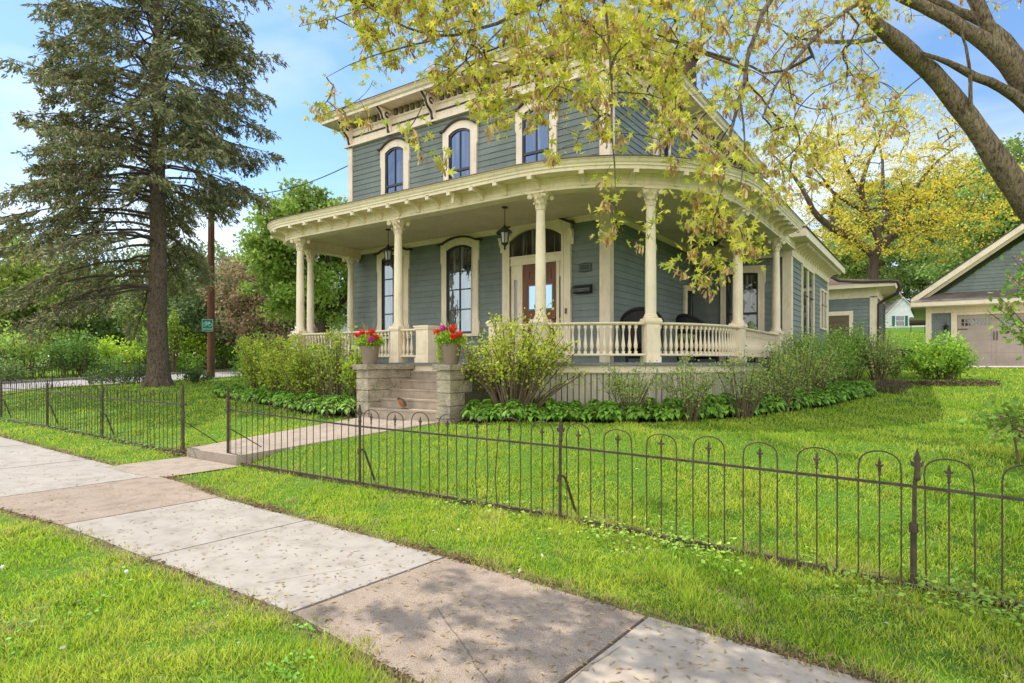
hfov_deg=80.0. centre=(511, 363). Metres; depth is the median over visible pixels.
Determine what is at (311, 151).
sky
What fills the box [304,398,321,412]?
hosta
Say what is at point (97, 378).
fence foot plant
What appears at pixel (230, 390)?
hosta
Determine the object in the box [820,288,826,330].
window
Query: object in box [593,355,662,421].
thin shrub
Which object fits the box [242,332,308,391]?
porch shrub
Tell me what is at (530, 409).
hosta
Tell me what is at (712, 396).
hosta
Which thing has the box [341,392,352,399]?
hosta
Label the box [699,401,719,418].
hosta
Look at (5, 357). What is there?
hedge shrub
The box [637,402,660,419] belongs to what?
hosta
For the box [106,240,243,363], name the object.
background tree
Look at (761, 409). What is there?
hosta
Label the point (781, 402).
hosta
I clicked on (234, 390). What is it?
hosta
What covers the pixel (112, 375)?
fence foot plant
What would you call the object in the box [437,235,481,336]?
window
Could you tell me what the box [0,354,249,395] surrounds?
iron hoop fence
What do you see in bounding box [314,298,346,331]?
pale house
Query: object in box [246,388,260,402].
hosta
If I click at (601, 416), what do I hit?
hosta
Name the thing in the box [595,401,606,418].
hosta
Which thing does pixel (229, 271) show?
crab apple tree
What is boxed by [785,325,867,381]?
shrub
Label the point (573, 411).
hosta
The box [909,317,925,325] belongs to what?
barrel grill
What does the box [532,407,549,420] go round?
hosta
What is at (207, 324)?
bike route sign
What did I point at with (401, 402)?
robin
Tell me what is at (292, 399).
hosta
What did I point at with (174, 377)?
side street
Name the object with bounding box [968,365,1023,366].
driveway
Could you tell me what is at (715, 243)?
ceiling fan
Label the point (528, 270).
door
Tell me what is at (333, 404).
hosta
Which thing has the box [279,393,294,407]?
hosta
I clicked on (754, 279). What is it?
window
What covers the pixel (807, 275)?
window
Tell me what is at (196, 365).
hedge shrub
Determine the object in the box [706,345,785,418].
thin shrub
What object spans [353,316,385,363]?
flower planter
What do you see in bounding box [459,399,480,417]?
hosta
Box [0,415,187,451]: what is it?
fence weeds
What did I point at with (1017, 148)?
wood tree
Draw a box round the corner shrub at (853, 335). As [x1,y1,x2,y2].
[820,320,879,380]
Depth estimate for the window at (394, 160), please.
16.52 m
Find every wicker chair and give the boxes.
[620,307,663,361]
[676,314,718,361]
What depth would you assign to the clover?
3.34 m
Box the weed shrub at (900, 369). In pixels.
[886,362,904,378]
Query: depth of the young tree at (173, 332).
37.98 m
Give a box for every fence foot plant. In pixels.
[80,369,109,384]
[99,364,133,383]
[117,361,144,382]
[127,360,146,382]
[176,368,201,382]
[181,367,212,382]
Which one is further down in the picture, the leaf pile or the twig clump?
the leaf pile
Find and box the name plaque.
[579,263,591,271]
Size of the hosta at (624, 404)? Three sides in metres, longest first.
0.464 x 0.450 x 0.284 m
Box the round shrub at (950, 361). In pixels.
[898,330,987,379]
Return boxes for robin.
[397,397,407,408]
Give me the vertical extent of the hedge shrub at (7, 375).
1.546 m
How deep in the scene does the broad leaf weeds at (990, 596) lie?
4.12 m
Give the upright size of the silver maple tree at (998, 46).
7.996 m
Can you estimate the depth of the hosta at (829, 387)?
11.51 m
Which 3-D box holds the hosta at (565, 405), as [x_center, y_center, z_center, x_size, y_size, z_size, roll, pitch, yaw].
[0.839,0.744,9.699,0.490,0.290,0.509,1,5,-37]
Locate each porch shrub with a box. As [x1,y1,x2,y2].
[227,344,287,384]
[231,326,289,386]
[231,331,289,388]
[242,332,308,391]
[270,328,328,396]
[300,322,356,395]
[336,345,362,397]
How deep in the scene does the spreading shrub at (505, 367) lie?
9.69 m
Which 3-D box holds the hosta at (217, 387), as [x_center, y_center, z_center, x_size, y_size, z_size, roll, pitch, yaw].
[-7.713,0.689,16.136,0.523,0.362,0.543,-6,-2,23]
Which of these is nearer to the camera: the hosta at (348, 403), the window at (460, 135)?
the hosta at (348, 403)
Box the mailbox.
[573,284,592,293]
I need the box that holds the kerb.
[2,369,236,391]
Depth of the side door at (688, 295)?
16.94 m
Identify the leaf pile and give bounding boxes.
[157,442,202,456]
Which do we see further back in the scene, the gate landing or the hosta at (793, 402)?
the hosta at (793, 402)
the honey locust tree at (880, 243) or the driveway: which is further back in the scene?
the honey locust tree at (880, 243)
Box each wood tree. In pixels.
[815,165,954,302]
[822,231,912,303]
[883,157,996,291]
[894,165,1023,292]
[943,132,1023,267]
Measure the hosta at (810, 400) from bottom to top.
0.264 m
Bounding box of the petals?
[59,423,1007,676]
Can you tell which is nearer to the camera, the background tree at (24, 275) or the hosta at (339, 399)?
the hosta at (339, 399)
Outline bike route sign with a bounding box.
[202,319,212,330]
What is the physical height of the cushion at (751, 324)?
0.483 m
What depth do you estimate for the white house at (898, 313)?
95.09 m
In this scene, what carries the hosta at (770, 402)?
on the lawn at (1014, 475)
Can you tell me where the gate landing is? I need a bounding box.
[106,456,242,478]
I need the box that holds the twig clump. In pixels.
[871,377,913,393]
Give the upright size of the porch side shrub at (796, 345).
1.500 m
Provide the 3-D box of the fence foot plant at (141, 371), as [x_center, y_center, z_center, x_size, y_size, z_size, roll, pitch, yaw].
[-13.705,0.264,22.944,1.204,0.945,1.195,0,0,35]
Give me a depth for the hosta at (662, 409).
9.18 m
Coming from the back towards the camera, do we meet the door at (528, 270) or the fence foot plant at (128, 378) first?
the fence foot plant at (128, 378)
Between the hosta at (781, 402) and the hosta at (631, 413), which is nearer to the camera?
the hosta at (631, 413)
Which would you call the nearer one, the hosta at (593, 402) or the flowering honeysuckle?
the flowering honeysuckle
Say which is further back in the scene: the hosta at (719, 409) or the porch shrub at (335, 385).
the porch shrub at (335, 385)
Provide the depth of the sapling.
5.88 m
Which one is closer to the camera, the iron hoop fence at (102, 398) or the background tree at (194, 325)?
the iron hoop fence at (102, 398)
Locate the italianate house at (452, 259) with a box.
[266,7,901,423]
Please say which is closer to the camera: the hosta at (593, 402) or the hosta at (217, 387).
the hosta at (593, 402)
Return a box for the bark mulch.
[877,378,1002,386]
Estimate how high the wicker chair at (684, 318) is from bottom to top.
1.066 m
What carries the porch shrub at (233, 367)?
on the lawn at (1014, 475)
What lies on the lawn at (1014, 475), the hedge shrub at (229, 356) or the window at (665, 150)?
the hedge shrub at (229, 356)
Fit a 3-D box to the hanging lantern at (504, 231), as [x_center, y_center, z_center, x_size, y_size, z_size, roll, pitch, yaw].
[-0.147,-2.755,12.475,0.340,0.890,0.294,0,0,35]
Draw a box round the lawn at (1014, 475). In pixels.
[0,327,1023,682]
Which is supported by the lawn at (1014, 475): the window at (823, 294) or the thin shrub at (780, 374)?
the thin shrub at (780, 374)
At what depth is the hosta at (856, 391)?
11.80 m
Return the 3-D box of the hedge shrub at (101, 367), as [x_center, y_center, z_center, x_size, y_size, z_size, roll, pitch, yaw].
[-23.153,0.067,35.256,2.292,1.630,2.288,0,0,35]
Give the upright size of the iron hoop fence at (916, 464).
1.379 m
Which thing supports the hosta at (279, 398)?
on the lawn at (1014, 475)
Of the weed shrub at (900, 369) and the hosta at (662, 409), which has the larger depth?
the weed shrub at (900, 369)
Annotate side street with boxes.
[2,371,241,390]
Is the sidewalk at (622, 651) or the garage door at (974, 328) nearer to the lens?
the sidewalk at (622, 651)
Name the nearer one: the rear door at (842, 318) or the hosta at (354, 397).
the hosta at (354, 397)
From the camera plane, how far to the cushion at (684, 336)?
13.02 m
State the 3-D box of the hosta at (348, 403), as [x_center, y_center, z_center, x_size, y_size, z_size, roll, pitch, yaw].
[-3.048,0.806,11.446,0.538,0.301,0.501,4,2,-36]
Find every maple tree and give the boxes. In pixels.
[230,177,347,352]
[286,0,1023,303]
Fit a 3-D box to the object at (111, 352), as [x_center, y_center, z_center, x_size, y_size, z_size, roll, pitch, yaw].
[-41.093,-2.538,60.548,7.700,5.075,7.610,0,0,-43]
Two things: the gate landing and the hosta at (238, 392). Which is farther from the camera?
the hosta at (238, 392)
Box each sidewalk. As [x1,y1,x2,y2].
[0,437,443,613]
[0,477,644,682]
[564,617,873,682]
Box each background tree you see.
[0,224,98,364]
[0,254,141,363]
[79,252,193,360]
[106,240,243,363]
[167,267,293,366]
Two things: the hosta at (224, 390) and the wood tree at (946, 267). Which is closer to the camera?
the hosta at (224, 390)
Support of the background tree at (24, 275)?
on the lawn at (1014, 475)
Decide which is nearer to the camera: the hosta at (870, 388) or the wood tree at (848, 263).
the hosta at (870, 388)
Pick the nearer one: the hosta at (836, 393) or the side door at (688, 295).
the hosta at (836, 393)
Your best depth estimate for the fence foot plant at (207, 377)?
22.86 m
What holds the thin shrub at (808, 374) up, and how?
on the lawn at (1014, 475)
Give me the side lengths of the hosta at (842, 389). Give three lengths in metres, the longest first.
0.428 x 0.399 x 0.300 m
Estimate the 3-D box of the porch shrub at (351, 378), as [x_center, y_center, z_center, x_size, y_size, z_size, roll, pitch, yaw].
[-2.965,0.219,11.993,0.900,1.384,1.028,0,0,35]
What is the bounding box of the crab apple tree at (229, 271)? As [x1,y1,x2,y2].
[196,238,336,355]
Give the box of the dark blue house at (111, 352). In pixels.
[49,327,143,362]
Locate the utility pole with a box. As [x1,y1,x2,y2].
[207,186,214,377]
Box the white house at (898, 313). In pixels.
[885,296,925,327]
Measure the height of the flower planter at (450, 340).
0.943 m
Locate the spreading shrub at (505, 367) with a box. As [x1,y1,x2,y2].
[443,299,593,420]
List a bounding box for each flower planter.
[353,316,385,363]
[432,313,467,363]
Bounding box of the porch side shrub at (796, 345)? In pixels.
[751,326,850,390]
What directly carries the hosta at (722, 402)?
on the lawn at (1014, 475)
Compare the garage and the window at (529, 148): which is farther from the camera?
the garage
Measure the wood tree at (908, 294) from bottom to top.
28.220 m
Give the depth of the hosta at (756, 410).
9.70 m
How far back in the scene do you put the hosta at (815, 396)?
10.86 m
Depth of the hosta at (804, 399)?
10.58 m
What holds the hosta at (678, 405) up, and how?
on the lawn at (1014, 475)
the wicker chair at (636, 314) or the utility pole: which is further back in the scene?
the utility pole
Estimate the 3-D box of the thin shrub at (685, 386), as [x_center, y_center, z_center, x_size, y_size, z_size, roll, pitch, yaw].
[2.639,0.316,9.220,1.040,1.131,0.960,0,0,35]
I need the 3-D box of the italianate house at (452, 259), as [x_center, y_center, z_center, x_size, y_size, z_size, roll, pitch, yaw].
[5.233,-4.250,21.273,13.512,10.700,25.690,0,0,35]
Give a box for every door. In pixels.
[523,262,555,361]
[683,285,694,361]
[829,311,852,343]
[957,313,1023,364]
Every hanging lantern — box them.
[381,229,393,265]
[497,206,511,249]
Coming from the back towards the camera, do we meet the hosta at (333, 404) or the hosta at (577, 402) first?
the hosta at (333, 404)
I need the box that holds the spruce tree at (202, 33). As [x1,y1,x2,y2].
[0,0,289,386]
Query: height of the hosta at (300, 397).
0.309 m
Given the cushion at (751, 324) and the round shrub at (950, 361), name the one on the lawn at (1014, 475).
the round shrub at (950, 361)
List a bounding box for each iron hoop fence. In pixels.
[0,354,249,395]
[0,377,217,453]
[224,387,1023,608]
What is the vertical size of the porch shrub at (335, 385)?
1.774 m
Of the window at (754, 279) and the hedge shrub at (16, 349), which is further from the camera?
the hedge shrub at (16, 349)
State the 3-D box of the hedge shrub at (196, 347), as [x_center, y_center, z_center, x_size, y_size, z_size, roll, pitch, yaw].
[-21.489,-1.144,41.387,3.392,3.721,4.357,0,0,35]
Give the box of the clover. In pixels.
[0,537,339,682]
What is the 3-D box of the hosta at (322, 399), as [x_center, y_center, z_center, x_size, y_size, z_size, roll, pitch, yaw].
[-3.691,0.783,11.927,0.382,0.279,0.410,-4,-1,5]
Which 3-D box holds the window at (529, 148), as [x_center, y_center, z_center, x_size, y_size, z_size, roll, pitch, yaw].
[0.540,-4.962,13.919,1.280,2.265,0.120,0,0,35]
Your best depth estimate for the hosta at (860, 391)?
12.04 m
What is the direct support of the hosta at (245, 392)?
on the lawn at (1014, 475)
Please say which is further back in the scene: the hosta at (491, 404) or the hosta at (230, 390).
the hosta at (230, 390)
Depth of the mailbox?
13.14 m
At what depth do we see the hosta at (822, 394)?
10.93 m
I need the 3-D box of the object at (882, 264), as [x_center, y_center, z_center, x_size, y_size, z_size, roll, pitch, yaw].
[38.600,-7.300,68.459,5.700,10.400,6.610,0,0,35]
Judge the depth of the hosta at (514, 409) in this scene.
9.55 m
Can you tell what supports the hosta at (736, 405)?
on the lawn at (1014, 475)
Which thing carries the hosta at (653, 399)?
on the lawn at (1014, 475)
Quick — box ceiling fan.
[689,229,743,247]
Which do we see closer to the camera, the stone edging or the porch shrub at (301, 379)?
the porch shrub at (301, 379)
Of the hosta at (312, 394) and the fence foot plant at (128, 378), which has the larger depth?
the fence foot plant at (128, 378)
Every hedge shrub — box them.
[0,320,66,378]
[0,336,14,366]
[0,355,43,380]
[34,324,108,375]
[84,351,130,374]
[87,335,146,369]
[122,315,186,369]
[169,319,224,368]
[171,349,206,371]
[215,342,252,367]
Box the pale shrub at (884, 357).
[855,318,911,380]
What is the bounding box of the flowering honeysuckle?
[985,251,1023,359]
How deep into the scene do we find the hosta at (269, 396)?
13.30 m
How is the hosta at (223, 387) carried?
on the lawn at (1014, 475)
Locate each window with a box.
[373,246,411,338]
[377,137,411,194]
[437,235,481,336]
[439,117,479,180]
[511,94,560,163]
[652,120,672,155]
[719,265,765,361]
[801,264,814,342]
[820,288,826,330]
[895,315,904,325]
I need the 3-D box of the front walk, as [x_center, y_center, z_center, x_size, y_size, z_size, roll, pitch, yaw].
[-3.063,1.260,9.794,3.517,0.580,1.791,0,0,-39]
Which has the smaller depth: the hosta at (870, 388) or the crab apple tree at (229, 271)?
the hosta at (870, 388)
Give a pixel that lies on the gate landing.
(155, 469)
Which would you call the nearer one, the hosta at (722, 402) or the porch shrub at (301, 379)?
the hosta at (722, 402)
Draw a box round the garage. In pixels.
[909,223,1023,364]
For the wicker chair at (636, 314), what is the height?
1.066 m
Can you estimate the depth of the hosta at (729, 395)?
10.25 m
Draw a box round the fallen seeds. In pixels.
[0,446,837,682]
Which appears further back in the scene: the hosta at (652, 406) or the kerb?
the kerb
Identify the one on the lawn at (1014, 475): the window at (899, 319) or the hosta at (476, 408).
the hosta at (476, 408)
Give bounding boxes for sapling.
[958,394,1023,462]
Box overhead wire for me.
[256,165,347,193]
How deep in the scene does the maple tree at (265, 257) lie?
30.67 m
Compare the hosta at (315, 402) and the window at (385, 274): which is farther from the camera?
the window at (385, 274)
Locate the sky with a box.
[0,0,1023,356]
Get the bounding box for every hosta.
[209,383,224,396]
[215,386,227,397]
[219,386,231,397]
[221,387,232,398]
[229,386,243,397]
[232,389,241,399]
[240,388,252,401]
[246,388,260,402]
[251,390,264,402]
[258,391,269,403]
[264,391,276,403]
[268,390,283,402]
[272,390,288,407]
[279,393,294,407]
[284,396,297,409]
[291,394,306,409]
[296,396,315,411]
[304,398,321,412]
[305,390,319,398]
[314,397,326,408]
[316,398,340,414]
[333,395,344,404]
[336,399,357,414]
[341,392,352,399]
[350,396,358,411]
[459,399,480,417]
[465,404,492,420]
[472,405,491,421]
[481,399,494,409]
[489,403,510,420]
[497,399,527,420]
[516,403,543,421]
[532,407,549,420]
[540,397,558,412]
[546,406,569,421]
[556,401,574,420]
[562,403,585,421]
[563,400,584,420]
[575,406,603,421]
[585,399,599,406]
[593,404,618,420]
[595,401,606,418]
[596,401,627,421]
[612,402,630,419]
[621,402,648,421]
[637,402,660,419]
[644,397,659,403]
[649,404,680,421]
[667,398,692,419]
[685,400,710,419]
[699,394,722,413]
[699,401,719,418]
[707,404,726,418]
[712,394,738,415]
[721,392,732,399]
[729,399,744,414]
[740,398,760,415]
[752,398,768,413]
[762,398,781,412]
[764,392,788,410]
[783,391,805,409]
[793,389,811,407]
[803,393,816,405]
[808,391,826,405]
[812,390,832,405]
[823,384,846,401]
[823,391,839,403]
[829,389,845,402]
[835,385,851,400]
[839,384,859,398]
[846,385,861,398]
[849,381,868,394]
[853,386,866,397]
[855,381,870,395]
[863,383,878,394]
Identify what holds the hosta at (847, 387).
on the lawn at (1014, 475)
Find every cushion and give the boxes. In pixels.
[674,333,694,341]
[747,321,757,329]
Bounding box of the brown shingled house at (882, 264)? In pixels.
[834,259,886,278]
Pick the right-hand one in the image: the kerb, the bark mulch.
the bark mulch
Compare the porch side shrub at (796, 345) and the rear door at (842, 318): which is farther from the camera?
the rear door at (842, 318)
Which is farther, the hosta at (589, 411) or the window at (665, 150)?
the window at (665, 150)
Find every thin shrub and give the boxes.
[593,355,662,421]
[653,353,721,421]
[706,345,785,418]
[749,341,818,412]
[760,335,831,392]
[787,339,852,388]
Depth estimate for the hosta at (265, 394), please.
13.46 m
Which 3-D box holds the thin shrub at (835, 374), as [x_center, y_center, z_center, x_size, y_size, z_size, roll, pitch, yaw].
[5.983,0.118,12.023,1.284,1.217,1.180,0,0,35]
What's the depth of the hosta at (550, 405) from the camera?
9.69 m
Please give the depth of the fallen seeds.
3.46 m
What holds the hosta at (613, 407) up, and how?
on the lawn at (1014, 475)
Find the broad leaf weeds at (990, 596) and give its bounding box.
[431,493,1023,630]
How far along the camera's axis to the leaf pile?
9.56 m
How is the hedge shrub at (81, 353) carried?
on the lawn at (1014, 475)
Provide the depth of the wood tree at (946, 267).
49.13 m
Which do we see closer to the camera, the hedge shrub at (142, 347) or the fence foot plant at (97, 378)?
the fence foot plant at (97, 378)
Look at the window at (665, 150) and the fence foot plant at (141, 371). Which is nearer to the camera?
the window at (665, 150)
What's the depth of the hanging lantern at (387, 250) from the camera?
14.49 m
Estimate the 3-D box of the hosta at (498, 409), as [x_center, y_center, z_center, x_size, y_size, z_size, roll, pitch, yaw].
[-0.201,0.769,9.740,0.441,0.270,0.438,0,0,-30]
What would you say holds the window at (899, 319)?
in the white house at (898, 313)
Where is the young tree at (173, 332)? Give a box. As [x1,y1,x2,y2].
[167,308,187,371]
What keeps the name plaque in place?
attached to the italianate house at (452, 259)
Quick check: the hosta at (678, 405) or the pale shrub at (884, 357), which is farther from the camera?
the pale shrub at (884, 357)
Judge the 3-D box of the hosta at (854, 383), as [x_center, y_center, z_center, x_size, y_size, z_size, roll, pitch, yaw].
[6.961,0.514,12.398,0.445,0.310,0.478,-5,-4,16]
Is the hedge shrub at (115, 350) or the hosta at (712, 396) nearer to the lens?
the hosta at (712, 396)
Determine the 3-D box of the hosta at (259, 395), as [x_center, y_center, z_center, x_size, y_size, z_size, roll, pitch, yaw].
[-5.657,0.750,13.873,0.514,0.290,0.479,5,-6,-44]
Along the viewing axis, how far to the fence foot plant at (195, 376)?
22.78 m
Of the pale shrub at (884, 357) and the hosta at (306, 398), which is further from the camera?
the pale shrub at (884, 357)
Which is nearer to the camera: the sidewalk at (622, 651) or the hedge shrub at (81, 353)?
the sidewalk at (622, 651)
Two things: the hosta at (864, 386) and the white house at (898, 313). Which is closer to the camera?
the hosta at (864, 386)
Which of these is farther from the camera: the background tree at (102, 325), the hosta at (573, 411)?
the background tree at (102, 325)
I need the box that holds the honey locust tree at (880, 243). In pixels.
[768,90,1023,279]
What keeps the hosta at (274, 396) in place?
on the lawn at (1014, 475)
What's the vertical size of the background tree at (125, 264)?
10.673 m
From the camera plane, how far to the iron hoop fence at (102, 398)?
11.48 m
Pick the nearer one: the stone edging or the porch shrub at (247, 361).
the porch shrub at (247, 361)
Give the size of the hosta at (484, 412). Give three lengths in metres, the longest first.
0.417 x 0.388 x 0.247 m
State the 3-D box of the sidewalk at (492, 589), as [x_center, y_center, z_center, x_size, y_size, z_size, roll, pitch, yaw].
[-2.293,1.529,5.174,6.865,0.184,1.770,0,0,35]
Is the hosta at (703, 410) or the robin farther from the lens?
the robin
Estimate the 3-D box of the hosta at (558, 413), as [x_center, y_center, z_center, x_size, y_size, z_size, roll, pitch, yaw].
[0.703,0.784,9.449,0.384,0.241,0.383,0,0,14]
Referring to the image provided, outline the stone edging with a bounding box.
[887,349,923,355]
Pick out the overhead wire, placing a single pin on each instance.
(304, 183)
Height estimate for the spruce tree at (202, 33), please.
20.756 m
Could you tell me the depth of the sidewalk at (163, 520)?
4.93 m
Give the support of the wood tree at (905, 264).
on the lawn at (1014, 475)
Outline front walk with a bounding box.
[187,416,439,465]
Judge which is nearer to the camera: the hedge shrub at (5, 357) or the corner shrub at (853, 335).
the corner shrub at (853, 335)

